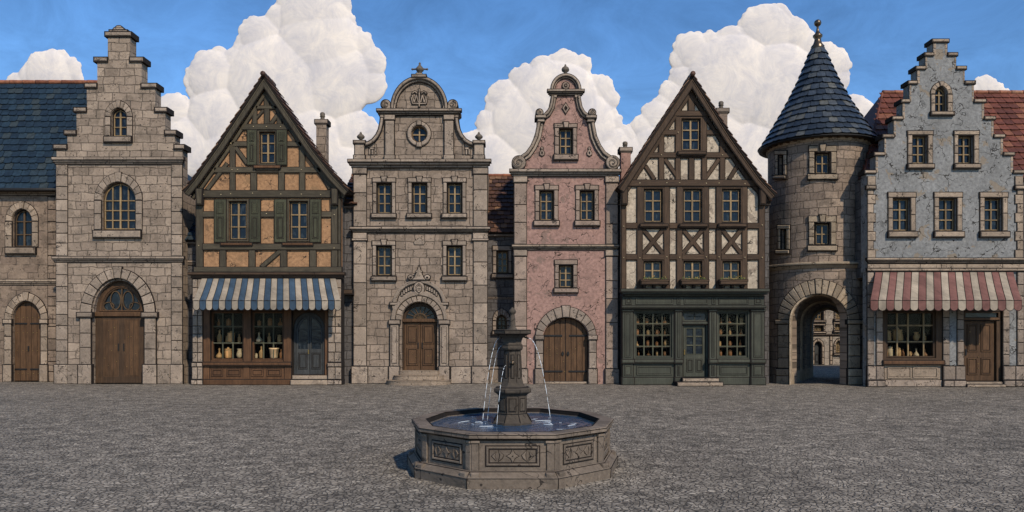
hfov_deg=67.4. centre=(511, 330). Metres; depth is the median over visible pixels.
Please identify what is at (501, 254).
window
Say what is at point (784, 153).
window
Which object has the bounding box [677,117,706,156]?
window
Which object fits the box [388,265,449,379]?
door
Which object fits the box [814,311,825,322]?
window
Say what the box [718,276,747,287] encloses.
flower box
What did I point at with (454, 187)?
window
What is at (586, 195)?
window
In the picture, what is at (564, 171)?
plastered house
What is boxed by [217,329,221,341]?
bottle
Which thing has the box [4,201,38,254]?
window
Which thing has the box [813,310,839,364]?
courtyard house
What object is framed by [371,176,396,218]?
window
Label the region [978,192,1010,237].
window
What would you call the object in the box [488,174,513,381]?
townhouse
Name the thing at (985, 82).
cloud
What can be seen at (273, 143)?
window
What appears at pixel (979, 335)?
door
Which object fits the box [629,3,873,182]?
cloud
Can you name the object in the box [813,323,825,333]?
window
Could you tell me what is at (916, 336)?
jug
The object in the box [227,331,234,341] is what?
jar
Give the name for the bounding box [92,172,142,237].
window
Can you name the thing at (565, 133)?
window
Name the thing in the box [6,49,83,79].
cloud
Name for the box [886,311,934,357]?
window
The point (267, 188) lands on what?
half timbered shop
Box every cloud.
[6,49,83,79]
[161,0,387,183]
[463,48,635,173]
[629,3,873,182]
[974,75,1008,89]
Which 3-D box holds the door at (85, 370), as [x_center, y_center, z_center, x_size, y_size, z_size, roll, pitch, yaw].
[-15.365,-0.190,30.115,3.180,4.630,0.570,0,0,0]
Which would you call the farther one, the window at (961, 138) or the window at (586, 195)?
the window at (586, 195)
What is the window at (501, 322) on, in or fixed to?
in the townhouse at (500, 252)
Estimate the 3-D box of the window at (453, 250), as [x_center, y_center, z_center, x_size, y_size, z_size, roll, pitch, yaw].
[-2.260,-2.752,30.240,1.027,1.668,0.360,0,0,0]
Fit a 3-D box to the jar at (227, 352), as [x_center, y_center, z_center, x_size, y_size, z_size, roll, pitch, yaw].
[-11.013,0.865,29.811,0.289,0.425,0.289,0,0,0]
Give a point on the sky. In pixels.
(465, 46)
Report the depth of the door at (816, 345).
46.45 m
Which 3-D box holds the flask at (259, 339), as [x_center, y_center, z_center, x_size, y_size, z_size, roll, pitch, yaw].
[-9.804,0.260,29.775,0.260,0.397,0.260,0,0,0]
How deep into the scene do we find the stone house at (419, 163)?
30.17 m
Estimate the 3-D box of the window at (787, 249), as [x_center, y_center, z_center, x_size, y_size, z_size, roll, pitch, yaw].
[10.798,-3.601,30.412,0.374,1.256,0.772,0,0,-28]
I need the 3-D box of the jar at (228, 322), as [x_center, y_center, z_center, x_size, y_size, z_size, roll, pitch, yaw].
[-10.994,-0.319,29.809,0.188,0.276,0.188,0,0,0]
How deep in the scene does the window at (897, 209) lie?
28.46 m
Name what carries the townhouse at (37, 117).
on the ground
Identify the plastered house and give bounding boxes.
[509,64,621,383]
[855,38,1023,386]
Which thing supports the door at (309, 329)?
in the half timbered shop at (267, 188)
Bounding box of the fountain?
[407,307,617,488]
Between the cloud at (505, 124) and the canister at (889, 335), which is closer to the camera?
the canister at (889, 335)
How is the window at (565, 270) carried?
in the plastered house at (564, 171)
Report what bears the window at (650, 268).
in the half timbered shop at (695, 191)
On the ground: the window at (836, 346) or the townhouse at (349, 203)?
the townhouse at (349, 203)
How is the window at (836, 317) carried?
in the courtyard house at (826, 338)
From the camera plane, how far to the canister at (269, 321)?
29.70 m
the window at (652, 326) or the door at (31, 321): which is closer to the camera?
the window at (652, 326)
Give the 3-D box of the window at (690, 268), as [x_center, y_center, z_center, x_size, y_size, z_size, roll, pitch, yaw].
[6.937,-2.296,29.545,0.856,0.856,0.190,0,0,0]
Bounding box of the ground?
[0,365,1023,511]
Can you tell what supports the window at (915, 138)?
in the plastered house at (939, 221)
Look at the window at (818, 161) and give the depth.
29.50 m
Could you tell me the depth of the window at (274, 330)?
30.27 m
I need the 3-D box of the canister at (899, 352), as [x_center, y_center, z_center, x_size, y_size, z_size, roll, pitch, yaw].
[14.497,0.806,28.837,0.199,0.355,0.199,0,0,0]
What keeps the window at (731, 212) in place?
in the half timbered shop at (695, 191)
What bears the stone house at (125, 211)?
on the ground
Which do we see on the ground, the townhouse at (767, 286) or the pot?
the townhouse at (767, 286)
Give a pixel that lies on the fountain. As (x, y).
(512, 440)
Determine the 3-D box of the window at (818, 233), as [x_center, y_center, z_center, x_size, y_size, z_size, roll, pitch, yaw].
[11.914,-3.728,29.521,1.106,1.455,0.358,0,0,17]
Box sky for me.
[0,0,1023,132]
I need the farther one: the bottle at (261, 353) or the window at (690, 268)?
the bottle at (261, 353)
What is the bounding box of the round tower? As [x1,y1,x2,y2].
[757,19,877,384]
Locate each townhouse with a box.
[0,80,96,381]
[185,219,195,382]
[343,174,356,382]
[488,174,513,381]
[617,141,632,367]
[764,199,771,383]
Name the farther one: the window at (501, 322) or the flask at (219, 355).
the window at (501, 322)
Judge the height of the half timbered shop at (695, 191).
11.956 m
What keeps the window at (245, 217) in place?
in the half timbered shop at (267, 188)
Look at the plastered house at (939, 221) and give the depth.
28.50 m
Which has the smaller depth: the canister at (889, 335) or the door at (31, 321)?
the canister at (889, 335)
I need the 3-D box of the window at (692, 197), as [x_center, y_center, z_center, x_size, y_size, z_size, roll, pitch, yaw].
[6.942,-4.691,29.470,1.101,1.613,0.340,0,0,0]
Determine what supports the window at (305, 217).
in the half timbered shop at (267, 188)
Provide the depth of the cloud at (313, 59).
892.99 m
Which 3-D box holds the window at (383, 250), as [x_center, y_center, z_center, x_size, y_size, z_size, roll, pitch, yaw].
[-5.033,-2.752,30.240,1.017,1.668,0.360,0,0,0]
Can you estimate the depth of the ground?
13.64 m
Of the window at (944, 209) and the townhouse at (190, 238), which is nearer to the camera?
the window at (944, 209)
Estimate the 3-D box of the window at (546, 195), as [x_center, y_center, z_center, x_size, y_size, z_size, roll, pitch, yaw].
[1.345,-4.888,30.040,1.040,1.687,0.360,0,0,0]
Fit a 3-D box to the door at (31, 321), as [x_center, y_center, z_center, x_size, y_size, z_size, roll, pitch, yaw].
[-19.734,0.276,31.245,1.866,3.694,0.290,0,0,0]
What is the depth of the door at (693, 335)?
29.62 m
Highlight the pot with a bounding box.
[269,345,278,357]
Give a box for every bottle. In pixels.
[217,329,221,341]
[259,345,262,357]
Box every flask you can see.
[216,348,221,357]
[256,332,262,341]
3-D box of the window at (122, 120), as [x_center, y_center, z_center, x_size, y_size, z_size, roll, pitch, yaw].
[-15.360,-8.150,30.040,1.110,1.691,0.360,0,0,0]
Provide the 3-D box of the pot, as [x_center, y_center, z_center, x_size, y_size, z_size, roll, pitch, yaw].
[-9.233,0.798,29.797,0.393,0.560,0.393,0,0,0]
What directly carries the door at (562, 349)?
in the plastered house at (564, 171)
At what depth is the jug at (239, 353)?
29.72 m
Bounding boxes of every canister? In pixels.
[268,318,271,325]
[277,334,281,341]
[888,330,890,340]
[888,346,892,355]
[895,347,900,355]
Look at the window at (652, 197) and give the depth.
29.55 m
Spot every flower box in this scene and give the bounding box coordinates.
[639,276,669,287]
[679,276,709,287]
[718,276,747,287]
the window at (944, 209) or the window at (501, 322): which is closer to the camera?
the window at (944, 209)
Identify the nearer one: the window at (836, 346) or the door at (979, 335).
the door at (979, 335)
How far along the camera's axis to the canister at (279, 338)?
29.73 m
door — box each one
[2,292,48,381]
[76,266,158,383]
[296,316,321,374]
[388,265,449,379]
[534,305,597,383]
[683,325,704,376]
[813,338,824,364]
[965,321,993,380]
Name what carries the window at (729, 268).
in the half timbered shop at (695, 191)
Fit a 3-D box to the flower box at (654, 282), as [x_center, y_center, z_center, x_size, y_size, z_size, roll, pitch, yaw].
[5.428,-1.848,29.308,1.121,0.471,0.348,0,0,0]
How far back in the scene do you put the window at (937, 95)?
28.46 m
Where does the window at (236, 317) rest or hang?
in the half timbered shop at (267, 188)
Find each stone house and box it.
[51,25,195,383]
[347,62,491,385]
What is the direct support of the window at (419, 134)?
in the stone house at (419, 163)
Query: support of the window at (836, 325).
in the courtyard house at (826, 338)
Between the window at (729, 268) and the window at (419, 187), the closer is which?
the window at (729, 268)
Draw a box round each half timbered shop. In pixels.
[182,71,354,384]
[615,71,776,385]
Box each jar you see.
[224,347,231,357]
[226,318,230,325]
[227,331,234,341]
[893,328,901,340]
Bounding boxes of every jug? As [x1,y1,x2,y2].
[236,349,241,357]
[913,332,919,340]
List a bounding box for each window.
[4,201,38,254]
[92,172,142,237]
[103,100,132,142]
[212,311,242,359]
[214,199,260,247]
[247,129,287,170]
[252,311,282,359]
[274,199,321,247]
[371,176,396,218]
[371,239,396,280]
[406,120,431,147]
[406,176,431,218]
[441,176,466,218]
[441,239,467,280]
[491,245,513,278]
[492,308,509,334]
[533,183,559,226]
[553,121,578,160]
[553,259,578,293]
[574,183,600,226]
[635,312,671,357]
[639,187,668,228]
[642,260,663,278]
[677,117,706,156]
[679,187,707,228]
[682,260,703,278]
[717,187,746,228]
[718,312,746,357]
[721,260,741,278]
[772,150,787,179]
[775,224,791,253]
[807,144,837,180]
[807,214,837,251]
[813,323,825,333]
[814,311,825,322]
[833,312,839,321]
[833,322,839,332]
[833,338,839,355]
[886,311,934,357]
[887,192,917,237]
[906,130,934,168]
[929,81,954,115]
[933,192,964,237]
[953,130,980,168]
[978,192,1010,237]
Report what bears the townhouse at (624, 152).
on the ground
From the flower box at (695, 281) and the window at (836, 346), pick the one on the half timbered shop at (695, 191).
the flower box at (695, 281)
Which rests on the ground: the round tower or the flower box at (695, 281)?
the round tower
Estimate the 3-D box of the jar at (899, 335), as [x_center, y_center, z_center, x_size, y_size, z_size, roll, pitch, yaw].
[14.459,0.145,28.805,0.327,0.481,0.327,0,0,0]

